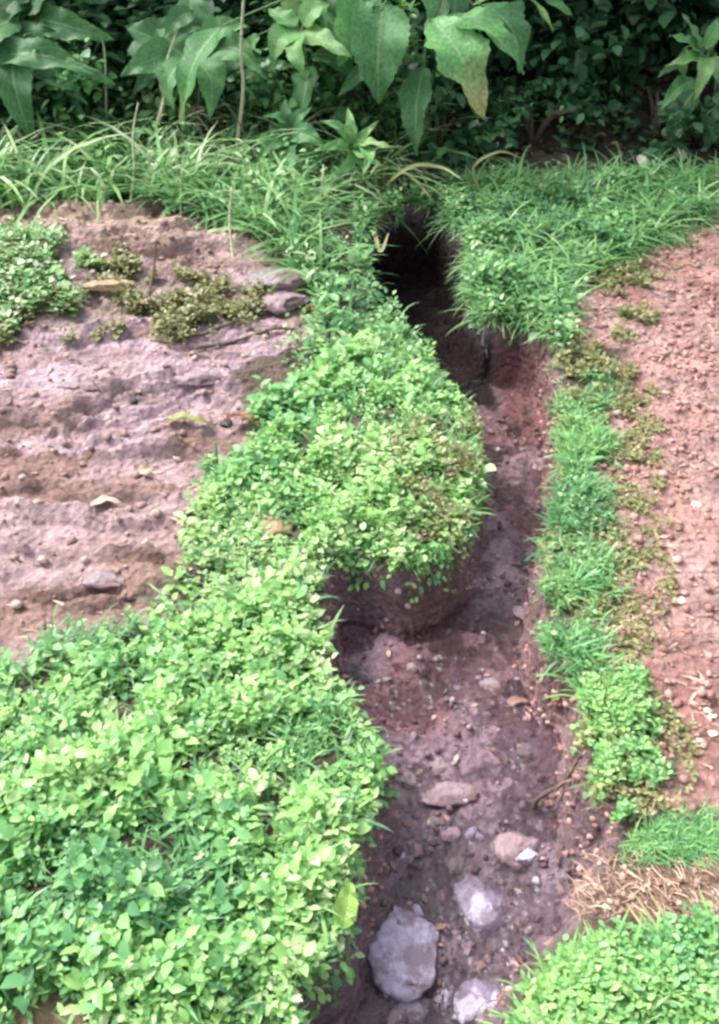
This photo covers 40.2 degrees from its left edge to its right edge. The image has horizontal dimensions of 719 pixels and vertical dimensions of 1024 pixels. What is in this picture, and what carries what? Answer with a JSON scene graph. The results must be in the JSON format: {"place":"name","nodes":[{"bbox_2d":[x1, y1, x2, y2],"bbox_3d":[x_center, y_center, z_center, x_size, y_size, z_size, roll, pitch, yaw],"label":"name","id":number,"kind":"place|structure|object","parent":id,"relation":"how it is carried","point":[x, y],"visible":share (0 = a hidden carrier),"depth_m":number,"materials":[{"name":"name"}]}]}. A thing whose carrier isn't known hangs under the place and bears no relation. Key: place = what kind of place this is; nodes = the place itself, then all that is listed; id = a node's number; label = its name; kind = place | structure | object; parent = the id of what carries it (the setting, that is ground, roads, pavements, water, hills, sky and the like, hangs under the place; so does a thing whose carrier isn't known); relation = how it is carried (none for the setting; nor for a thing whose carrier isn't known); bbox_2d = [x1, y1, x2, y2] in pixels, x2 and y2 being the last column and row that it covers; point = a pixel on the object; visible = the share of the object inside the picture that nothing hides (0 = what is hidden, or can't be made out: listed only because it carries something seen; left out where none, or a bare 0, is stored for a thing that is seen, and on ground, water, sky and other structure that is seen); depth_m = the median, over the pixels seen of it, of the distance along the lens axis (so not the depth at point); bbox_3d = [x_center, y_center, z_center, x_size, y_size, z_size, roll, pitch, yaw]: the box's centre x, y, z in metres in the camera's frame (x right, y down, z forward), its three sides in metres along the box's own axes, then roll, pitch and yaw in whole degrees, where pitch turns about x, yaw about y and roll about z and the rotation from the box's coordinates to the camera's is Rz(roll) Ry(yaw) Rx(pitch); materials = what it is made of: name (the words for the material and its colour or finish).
{"place":"outdoors","nodes":[
{"label":"outdoors","id":0,"kind":"place"},
{"bbox_2d":[0,0,718,1023],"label":"ground","id":1,"kind":"structure","parent":0,"point":[70,510],"depth_m":2.79,"materials":[{"name":"soil"}]},
{"bbox_2d":[0,216,110,340],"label":"plant","id":2,"kind":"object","parent":1,"relation":"on","point":[25,276],"depth_m":3.48,"materials":[{"name":"green plant"}]},
{"bbox_2d":[0,0,115,145],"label":"broad leaved plant","id":3,"kind":"object","parent":1,"relation":"on","point":[44,61],"visible":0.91,"depth_m":4.21,"materials":[{"name":"green plant"}]},
{"bbox_2d":[0,0,139,136],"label":"shrub","id":4,"kind":"object","parent":1,"relation":"on","point":[93,46],"visible":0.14,"depth_m":4.48,"materials":[{"name":"green plant"}]},
{"bbox_2d":[50,381,99,390],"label":"stone","id":5,"kind":"object","parent":1,"relation":"on","point":[87,385],"visible":0.95,"depth_m":2.99,"materials":[{"name":"grey stone"}]},
{"bbox_2d":[84,41,107,130],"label":"plant stem","id":6,"kind":"object","parent":1,"relation":"on","point":[105,71],"visible":0.46,"depth_m":4.35,"materials":[{"name":"plant"}]},
{"bbox_2d":[82,569,125,588],"bbox_3d":[-0.605,0.158,2.333,0.109,0.020,0.071,0,38,0],"label":"stone","id":7,"kind":"object","parent":1,"relation":"on","point":[98,579],"visible":1,"depth_m":2.32,"materials":[{"name":"grey stone"}]},
{"bbox_2d":[90,494,122,505],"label":"fallen leaf","id":8,"kind":"object","parent":1,"relation":"on","point":[101,499],"visible":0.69,"depth_m":2.60,"materials":[{"name":"plant"}]},
{"bbox_2d":[16,22,200,159],"bbox_3d":[-1.240,-1.819,4.604,1.052,0.822,0.674,-25,45,-29],"label":"shrub","id":9,"kind":"object","parent":1,"relation":"on","point":[68,84],"visible":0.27,"depth_m":4.46,"materials":[{"name":"green plant"}]},
{"bbox_2d":[83,279,138,291],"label":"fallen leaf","id":10,"kind":"object","parent":1,"relation":"on","point":[104,285],"visible":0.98,"depth_m":3.44,"materials":[{"name":"beige plant"}]},
{"bbox_2d":[129,102,138,201],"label":"plant stem","id":11,"kind":"object","parent":1,"relation":"on","point":[131,191],"visible":0.88,"depth_m":4.08,"materials":[{"name":"plant"}]},
{"bbox_2d":[131,392,141,404],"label":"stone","id":12,"kind":"object","parent":1,"relation":"on","point":[134,399],"visible":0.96,"depth_m":3.00,"materials":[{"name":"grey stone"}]},
{"bbox_2d":[130,464,158,474],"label":"fallen leaf","id":13,"kind":"object","parent":1,"relation":"on","point":[142,468],"visible":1,"depth_m":2.68,"materials":[{"name":"plant"}]},
{"bbox_2d":[0,201,303,636],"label":"pebbles","id":14,"kind":"object","parent":1,"relation":"on","point":[49,501],"visible":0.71,"depth_m":2.94,"materials":[{"name":"grey stone"}]},
{"bbox_2d":[147,241,156,294],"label":"plant stem","id":15,"kind":"object","parent":1,"relation":"on","point":[152,277],"visible":0.88,"depth_m":3.50,"materials":[{"name":"plant"}]},
{"bbox_2d":[0,200,308,648],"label":"clods","id":16,"kind":"object","parent":1,"relation":"on","point":[125,594],"visible":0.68,"depth_m":2.90,"materials":[{"name":"brown soil"}]},
{"bbox_2d":[47,0,267,41],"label":"shrub","id":17,"kind":"object","parent":1,"relation":"on","point":[209,5],"visible":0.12,"depth_m":4.61,"materials":[{"name":"green plant"}]},
{"bbox_2d":[0,222,321,350],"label":"undergrowth","id":18,"kind":"object","parent":1,"relation":"on","point":[181,323],"visible":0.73,"depth_m":3.40,"materials":[{"name":"green plant"}]},
{"bbox_2d":[151,28,178,146],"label":"plant stem","id":19,"kind":"object","parent":1,"relation":"on","point":[161,110],"visible":0.65,"depth_m":4.28,"materials":[{"name":"beige plant"}]},
{"bbox_2d":[55,0,275,109],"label":"shrub","id":20,"kind":"object","parent":1,"relation":"on","point":[128,19],"visible":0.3,"depth_m":4.58,"materials":[{"name":"green plant"}]},
{"bbox_2d":[153,587,185,603],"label":"stone","id":21,"kind":"object","parent":1,"relation":"on","point":[181,595],"visible":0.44,"depth_m":2.31,"materials":[{"name":"grey stone"}]},
{"bbox_2d":[156,411,214,425],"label":"fallen leaf","id":22,"kind":"object","parent":1,"relation":"on","point":[181,414],"visible":1,"depth_m":2.85,"materials":[{"name":"yellow plant"}]},
{"bbox_2d":[173,371,223,385],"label":"stone","id":23,"kind":"object","parent":1,"relation":"on","point":[197,378],"visible":0.96,"depth_m":3.06,"materials":[{"name":"grey stone"}]},
{"bbox_2d":[120,0,280,133],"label":"broad leaved plant","id":24,"kind":"object","parent":1,"relation":"on","point":[153,39],"visible":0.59,"depth_m":4.22,"materials":[{"name":"green plant"}]},
{"bbox_2d":[0,89,430,378],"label":"undergrowth","id":25,"kind":"object","parent":1,"relation":"on","point":[322,296],"visible":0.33,"depth_m":3.54,"materials":[{"name":"green plant"}]},
{"bbox_2d":[186,316,249,337],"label":"twig","id":26,"kind":"object","parent":1,"relation":"on","point":[204,333],"visible":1,"depth_m":3.32,"materials":[{"name":"brown wood"}]},
{"bbox_2d":[0,8,441,183],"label":"undergrowth","id":27,"kind":"object","parent":1,"relation":"on","point":[364,120],"visible":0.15,"depth_m":4.56,"materials":[{"name":"green plant"}]},
{"bbox_2d":[220,418,232,427],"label":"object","id":28,"kind":"object","parent":1,"relation":"on","point":[227,423],"visible":0.92,"depth_m":2.88,"materials":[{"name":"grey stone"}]},
{"bbox_2d":[228,187,234,257],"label":"plant stem","id":29,"kind":"object","parent":1,"relation":"on","point":[230,232],"visible":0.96,"depth_m":3.65,"materials":[{"name":"beige plant"}]},
{"bbox_2d":[191,107,272,171],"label":"twig","id":30,"kind":"object","parent":1,"relation":"on","point":[219,146],"visible":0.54,"depth_m":4.18,"materials":[{"name":"brown wood"}]},
{"bbox_2d":[114,0,356,115],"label":"shrub","id":31,"kind":"object","parent":1,"relation":"on","point":[268,19],"visible":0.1,"depth_m":4.58,"materials":[{"name":"green plant"}]},
{"bbox_2d":[219,98,256,162],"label":"twig","id":32,"kind":"object","parent":1,"relation":"on","point":[251,151],"visible":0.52,"depth_m":4.19,"materials":[{"name":"brown wood"}]},
{"bbox_2d":[235,0,244,151],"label":"plant stem","id":33,"kind":"object","parent":1,"relation":"on","point":[242,78],"visible":0.65,"depth_m":4.16,"materials":[{"name":"beige plant"}]},
{"bbox_2d":[223,411,260,427],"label":"fallen leaf","id":34,"kind":"object","parent":1,"relation":"on","point":[242,414],"visible":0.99,"depth_m":2.81,"materials":[{"name":"brown plant"}]},
{"bbox_2d":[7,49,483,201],"bbox_3d":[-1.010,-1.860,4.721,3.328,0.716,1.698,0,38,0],"label":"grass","id":35,"kind":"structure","parent":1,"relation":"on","point":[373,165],"depth_m":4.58,"materials":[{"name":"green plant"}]},
{"bbox_2d":[196,327,295,348],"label":"twig","id":36,"kind":"object","parent":1,"relation":"on","point":[202,346],"visible":0.98,"depth_m":3.30,"materials":[{"name":"brown wood"}]},
{"bbox_2d":[0,76,494,288],"bbox_3d":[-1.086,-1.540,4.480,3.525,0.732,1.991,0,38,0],"label":"grass","id":37,"kind":"structure","parent":1,"relation":"on","point":[7,184],"depth_m":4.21,"materials":[{"name":"green plant"}]},
{"bbox_2d":[0,319,496,1023],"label":"ground cover","id":38,"kind":"object","parent":1,"relation":"on","point":[106,933],"visible":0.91,"depth_m":1.86,"materials":[{"name":"green plant"}]},
{"bbox_2d":[332,882,358,941],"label":"fallen leaf","id":39,"kind":"object","parent":38,"relation":"on","point":[346,900],"visible":1,"depth_m":1.61,"materials":[{"name":"green plant"}]},
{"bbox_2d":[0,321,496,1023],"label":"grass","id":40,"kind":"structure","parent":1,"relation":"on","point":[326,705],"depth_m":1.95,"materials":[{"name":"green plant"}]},
{"bbox_2d":[177,7,320,160],"bbox_3d":[-0.577,-1.822,4.549,0.828,0.995,0.536,6,38,7],"label":"shrub","id":41,"kind":"object","parent":1,"relation":"on","point":[265,86],"visible":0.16,"depth_m":4.38,"materials":[{"name":"green plant"}]},
{"bbox_2d":[249,511,294,540],"bbox_3d":[-0.227,0.030,2.491,0.124,0.048,0.147,-11,39,-14],"label":"stone","id":42,"kind":"object","parent":1,"relation":"on","point":[276,527],"visible":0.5,"depth_m":2.46,"materials":[{"name":"beige stone"}]},
{"bbox_2d":[246,267,316,291],"bbox_3d":[-0.282,-0.840,3.554,0.262,0.077,0.179,0,38,0],"label":"rock","id":43,"kind":"object","parent":1,"relation":"on","point":[292,281],"visible":0.68,"depth_m":3.50,"materials":[{"name":"grey stone"}]},
{"bbox_2d":[218,98,349,185],"bbox_3d":[-0.335,-1.581,4.304,0.588,0.423,0.536,0,38,0],"label":"broad leaved plant","id":44,"kind":"object","parent":1,"relation":"on","point":[285,117],"visible":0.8,"depth_m":4.17,"materials":[{"name":"green plant"}]},
{"bbox_2d":[259,290,309,314],"bbox_3d":[-0.272,-0.742,3.458,0.144,0.058,0.171,28,46,31],"label":"stone","id":45,"kind":"object","parent":1,"relation":"on","point":[281,302],"visible":0.97,"depth_m":3.42,"materials":[{"name":"grey stone"}]},
{"bbox_2d":[245,0,356,120],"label":"broad leaved plant","id":46,"kind":"object","parent":1,"relation":"on","point":[287,33],"visible":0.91,"depth_m":4.21,"materials":[{"name":"green plant"}]},
{"bbox_2d":[252,108,392,187],"bbox_3d":[-0.155,-1.477,4.182,0.491,0.448,0.502,-13,40,-16],"label":"palmate plant","id":47,"kind":"object","parent":1,"relation":"on","point":[358,143],"visible":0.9,"depth_m":4.08,"materials":[{"name":"green plant"}]},
{"bbox_2d":[246,0,419,44],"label":"shrub","id":48,"kind":"object","parent":1,"relation":"on","point":[394,2],"visible":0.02,"depth_m":5.01,"materials":[{"name":"green plant"}]},
{"bbox_2d":[277,0,446,149],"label":"shrub","id":49,"kind":"object","parent":1,"relation":"on","point":[330,85],"visible":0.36,"depth_m":4.49,"materials":[{"name":"green plant"}]},
{"bbox_2d":[175,0,571,155],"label":"broad leaved shrub","id":50,"kind":"object","parent":1,"relation":"on","point":[372,36],"visible":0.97,"depth_m":4.09,"materials":[{"name":"green plant"}]},
{"bbox_2d":[373,225,388,251],"bbox_3d":[0.072,-1.211,4.096,0.052,0.088,0.619,-3,38,-4],"label":"grass blade","id":51,"kind":"object","parent":1,"relation":"on","point":[379,249],"depth_m":3.91,"materials":[{"name":"beige plant"}]},
{"bbox_2d":[106,0,718,164],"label":"undergrowth","id":52,"kind":"object","parent":1,"relation":"on","point":[587,131],"visible":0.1,"depth_m":4.82,"materials":[{"name":"green plant"}]},
{"bbox_2d":[382,163,460,191],"bbox_3d":[0.242,-1.400,4.239,0.440,0.206,0.121,22,43,25],"label":"grass blade","id":53,"kind":"object","parent":1,"relation":"on","point":[411,166],"depth_m":4.18,"materials":[{"name":"beige plant"}]},
{"bbox_2d":[334,178,549,355],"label":"undergrowth","id":54,"kind":"object","parent":1,"relation":"on","point":[361,240],"visible":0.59,"depth_m":3.73,"materials":[{"name":"green plant"}]},
{"bbox_2d":[403,31,500,185],"bbox_3d":[0.375,-1.817,4.647,0.552,0.795,0.514,-18,42,-22],"label":"shrub","id":55,"kind":"object","parent":1,"relation":"on","point":[439,83],"visible":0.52,"depth_m":4.56,"materials":[{"name":"green plant"}]},
{"bbox_2d":[300,214,605,1023],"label":"gully","id":56,"kind":"structure","parent":1,"relation":"in","point":[499,376],"depth_m":2.44,"materials":[{"name":"soil"}]},
{"bbox_2d":[387,1008,407,1023],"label":"stone","id":57,"kind":"object","parent":56,"relation":"on","point":[394,1016],"visible":1,"depth_m":1.71,"materials":[{"name":"stone"}]},
{"bbox_2d":[366,904,439,1002],"bbox_3d":[0.083,0.804,1.783,0.140,0.053,0.156,23,44,27],"label":"stone","id":58,"kind":"object","parent":56,"relation":"on","point":[401,958],"visible":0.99,"depth_m":1.77,"materials":[{"name":"grey stone"}]},
{"bbox_2d":[403,854,413,863],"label":"stone","id":59,"kind":"object","parent":56,"relation":"on","point":[408,858],"visible":1,"depth_m":1.95,"materials":[{"name":"grey stone"}]},
{"bbox_2d":[398,999,424,1019],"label":"stone","id":60,"kind":"object","parent":56,"relation":"on","point":[414,1009],"visible":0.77,"depth_m":1.72,"materials":[{"name":"grey stone"}]},
{"bbox_2d":[407,839,424,857],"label":"stone","id":61,"kind":"object","parent":56,"relation":"on","point":[415,849],"visible":1,"depth_m":1.96,"materials":[{"name":"grey stone"}]},
{"bbox_2d":[413,904,423,915],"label":"stone","id":62,"kind":"object","parent":56,"relation":"on","point":[417,909],"visible":1,"depth_m":1.86,"materials":[{"name":"grey stone"}]},
{"bbox_2d":[368,398,494,601],"bbox_3d":[0.206,-0.054,2.633,0.368,0.302,0.593,0,38,0],"label":"ground cover","id":63,"kind":"object","parent":56,"relation":"on","point":[433,496],"visible":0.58,"depth_m":2.55,"materials":[{"name":"green plant"}]},
{"bbox_2d":[429,816,443,828],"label":"stone","id":64,"kind":"object","parent":56,"relation":"on","point":[435,822],"visible":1,"depth_m":2.01,"materials":[{"name":"grey stone"}]},
{"bbox_2d":[429,757,446,775],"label":"stone","id":65,"kind":"object","parent":56,"relation":"on","point":[438,764],"visible":1,"depth_m":2.13,"materials":[{"name":"grey stone"}]},
{"bbox_2d":[419,781,478,807],"bbox_3d":[0.188,0.594,2.067,0.127,0.019,0.064,0,38,0],"label":"stone","id":66,"kind":"object","parent":56,"relation":"on","point":[444,794],"visible":1,"depth_m":2.06,"materials":[{"name":"grey stone"}]},
{"bbox_2d":[440,827,460,842],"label":"stone","id":67,"kind":"object","parent":56,"relation":"on","point":[450,835],"visible":1,"depth_m":1.99,"materials":[{"name":"grey stone"}]},
{"bbox_2d":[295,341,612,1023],"bbox_3d":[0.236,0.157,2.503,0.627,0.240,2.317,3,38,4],"label":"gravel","id":68,"kind":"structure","parent":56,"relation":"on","point":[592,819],"depth_m":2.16,"materials":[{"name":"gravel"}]},
{"bbox_2d":[333,394,584,1023],"bbox_3d":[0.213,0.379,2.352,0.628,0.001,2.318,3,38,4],"label":"soil","id":69,"kind":"structure","parent":56,"relation":"on","point":[461,871],"depth_m":2.11,"materials":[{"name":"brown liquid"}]},
{"bbox_2d":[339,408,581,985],"bbox_3d":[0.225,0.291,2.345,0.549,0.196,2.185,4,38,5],"label":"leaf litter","id":70,"kind":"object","parent":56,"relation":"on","point":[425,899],"visible":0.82,"depth_m":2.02,"materials":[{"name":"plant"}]},
{"bbox_2d":[455,991,498,1023],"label":"stone","id":71,"kind":"object","parent":56,"relation":"on","point":[467,1007],"visible":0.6,"depth_m":1.72,"materials":[{"name":"white stone"}]},
{"bbox_2d":[467,893,496,924],"bbox_3d":[0.238,0.759,1.896,0.098,0.048,0.129,-16,41,-19],"label":"stone","id":72,"kind":"object","parent":56,"relation":"on","point":[482,911],"visible":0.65,"depth_m":1.86,"materials":[{"name":"white stone"}]},
{"bbox_2d":[480,677,502,691],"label":"stone","id":73,"kind":"object","parent":56,"relation":"on","point":[491,684],"visible":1,"depth_m":2.31,"materials":[{"name":"beige stone"}]},
{"bbox_2d":[494,831,537,865],"bbox_3d":[0.318,0.685,1.973,0.112,0.034,0.087,0,38,0],"label":"stone","id":74,"kind":"object","parent":56,"relation":"on","point":[510,847],"visible":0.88,"depth_m":1.97,"materials":[{"name":"stone"}]},
{"bbox_2d":[513,606,524,619],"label":"stone","id":75,"kind":"object","parent":56,"relation":"on","point":[518,611],"visible":0.79,"depth_m":2.50,"materials":[{"name":"grey stone"}]},
{"bbox_2d":[515,847,539,866],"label":"stone","id":76,"kind":"object","parent":56,"relation":"on","point":[528,856],"visible":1,"depth_m":1.95,"materials":[{"name":"white stone"}]},
{"bbox_2d":[294,334,624,1023],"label":"roots","id":77,"kind":"object","parent":1,"relation":"on","point":[605,848],"visible":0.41,"depth_m":2.14,"materials":[{"name":"plant"}]},
{"bbox_2d":[335,177,600,357],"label":"grass","id":78,"kind":"structure","parent":1,"relation":"on","point":[563,327],"depth_m":3.43,"materials":[{"name":"green plant"}]},
{"bbox_2d":[411,0,539,106],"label":"shrub","id":79,"kind":"object","parent":1,"relation":"on","point":[421,19],"visible":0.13,"depth_m":4.81,"materials":[{"name":"green plant"}]},
{"bbox_2d":[471,150,523,200],"bbox_3d":[0.592,-1.417,4.206,0.230,0.244,0.038,0,38,0],"label":"grass blade","id":80,"kind":"object","parent":1,"relation":"on","point":[478,161],"depth_m":4.17,"materials":[{"name":"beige plant"}]},
{"bbox_2d":[451,56,629,150],"bbox_3d":[0.870,-1.880,4.694,0.644,0.480,0.862,18,42,22],"label":"shrub","id":81,"kind":"object","parent":1,"relation":"on","point":[575,110],"visible":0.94,"depth_m":4.68,"materials":[{"name":"green plant"}]},
{"bbox_2d":[532,753,581,808],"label":"twig","id":82,"kind":"object","parent":1,"relation":"on","point":[538,798],"visible":0.94,"depth_m":2.01,"materials":[{"name":"brown wood"}]},
{"bbox_2d":[404,0,718,119],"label":"shrub","id":83,"kind":"object","parent":1,"relation":"on","point":[578,38],"visible":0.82,"depth_m":4.67,"materials":[{"name":"green plant"}]},
{"bbox_2d":[425,141,718,342],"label":"grass","id":84,"kind":"structure","parent":1,"relation":"on","point":[687,190],"depth_m":4.07,"materials":[{"name":"green plant"}]},
{"bbox_2d":[523,356,645,709],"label":"grass","id":85,"kind":"structure","parent":1,"relation":"on","point":[595,650],"depth_m":2.48,"materials":[{"name":"green plant"}]},
{"bbox_2d":[475,889,718,1023],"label":"grass","id":86,"kind":"structure","parent":1,"relation":"on","point":[543,965],"depth_m":1.56,"materials":[{"name":"green plant"}]},
{"bbox_2d":[502,901,718,1023],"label":"ground cover","id":87,"kind":"object","parent":1,"relation":"on","point":[588,981],"visible":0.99,"depth_m":1.52,"materials":[{"name":"green plant"}]},
{"bbox_2d":[529,380,703,827],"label":"undergrowth","id":88,"kind":"object","parent":1,"relation":"on","point":[633,502],"visible":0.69,"depth_m":2.36,"materials":[{"name":"green plant"}]},
{"bbox_2d":[559,650,681,811],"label":"grass","id":89,"kind":"structure","parent":1,"relation":"on","point":[590,718],"depth_m":1.98,"materials":[{"name":"green plant"}]},
{"bbox_2d":[569,654,678,821],"bbox_3d":[0.529,0.466,1.989,0.200,0.118,0.390,0,38,0],"label":"ground cover","id":90,"kind":"object","parent":1,"relation":"on","point":[629,685],"visible":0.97,"depth_m":1.99,"materials":[{"name":"green plant"}]},
{"bbox_2d":[542,228,718,431],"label":"undergrowth","id":91,"kind":"object","parent":1,"relation":"on","point":[633,275],"visible":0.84,"depth_m":3.29,"materials":[{"name":"green plant"}]},
{"bbox_2d":[556,843,718,923],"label":"straw litter","id":92,"kind":"object","parent":1,"relation":"on","point":[623,877],"visible":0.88,"depth_m":1.72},
{"bbox_2d":[636,155,649,167],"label":"stone","id":93,"kind":"object","parent":1,"relation":"on","point":[642,158],"visible":0.62,"depth_m":4.56,"materials":[{"name":"beige stone"}]},
{"bbox_2d":[635,895,655,924],"bbox_3d":[0.488,0.682,1.647,0.005,0.032,0.091,-21,43,-25],"label":"grass blade","id":94,"kind":"object","parent":1,"relation":"on","point":[647,913],"depth_m":1.65,"materials":[{"name":"beige plant"}]},
{"bbox_2d":[574,214,718,816],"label":"clods","id":95,"kind":"object","parent":1,"relation":"on","point":[701,692],"visible":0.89,"depth_m":2.81,"materials":[{"name":"brown soil"}]},
{"bbox_2d":[585,0,718,79],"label":"shrub","id":96,"kind":"object","parent":1,"relation":"on","point":[678,24],"visible":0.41,"depth_m":4.72,"materials":[{"name":"green plant"}]},
{"bbox_2d":[612,0,701,21],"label":"shrub","id":97,"kind":"object","parent":1,"relation":"on","point":[695,10],"visible":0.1,"depth_m":4.94,"materials":[{"name":"green plant"}]},
{"bbox_2d":[600,42,718,170],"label":"shrub","id":98,"kind":"object","parent":1,"relation":"on","point":[658,119],"visible":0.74,"depth_m":4.55,"materials":[{"name":"green plant"}]},
{"bbox_2d":[673,148,687,160],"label":"stone","id":99,"kind":"object","parent":1,"relation":"on","point":[685,156],"visible":0.45,"depth_m":4.64,"materials":[{"name":"grey stone"}]},
{"bbox_2d":[657,13,718,147],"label":"leafy plant","id":100,"kind":"object","parent":1,"relation":"on","point":[684,89],"visible":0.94,"depth_m":4.36,"materials":[{"name":"green plant"}]},
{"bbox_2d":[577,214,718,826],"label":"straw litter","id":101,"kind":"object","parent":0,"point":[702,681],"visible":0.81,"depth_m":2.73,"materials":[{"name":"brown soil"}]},
{"bbox_2d":[617,794,718,875],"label":"grass","id":102,"kind":"structure","parent":0,"point":[704,842],"depth_m":1.81,"materials":[{"name":"green plant"}]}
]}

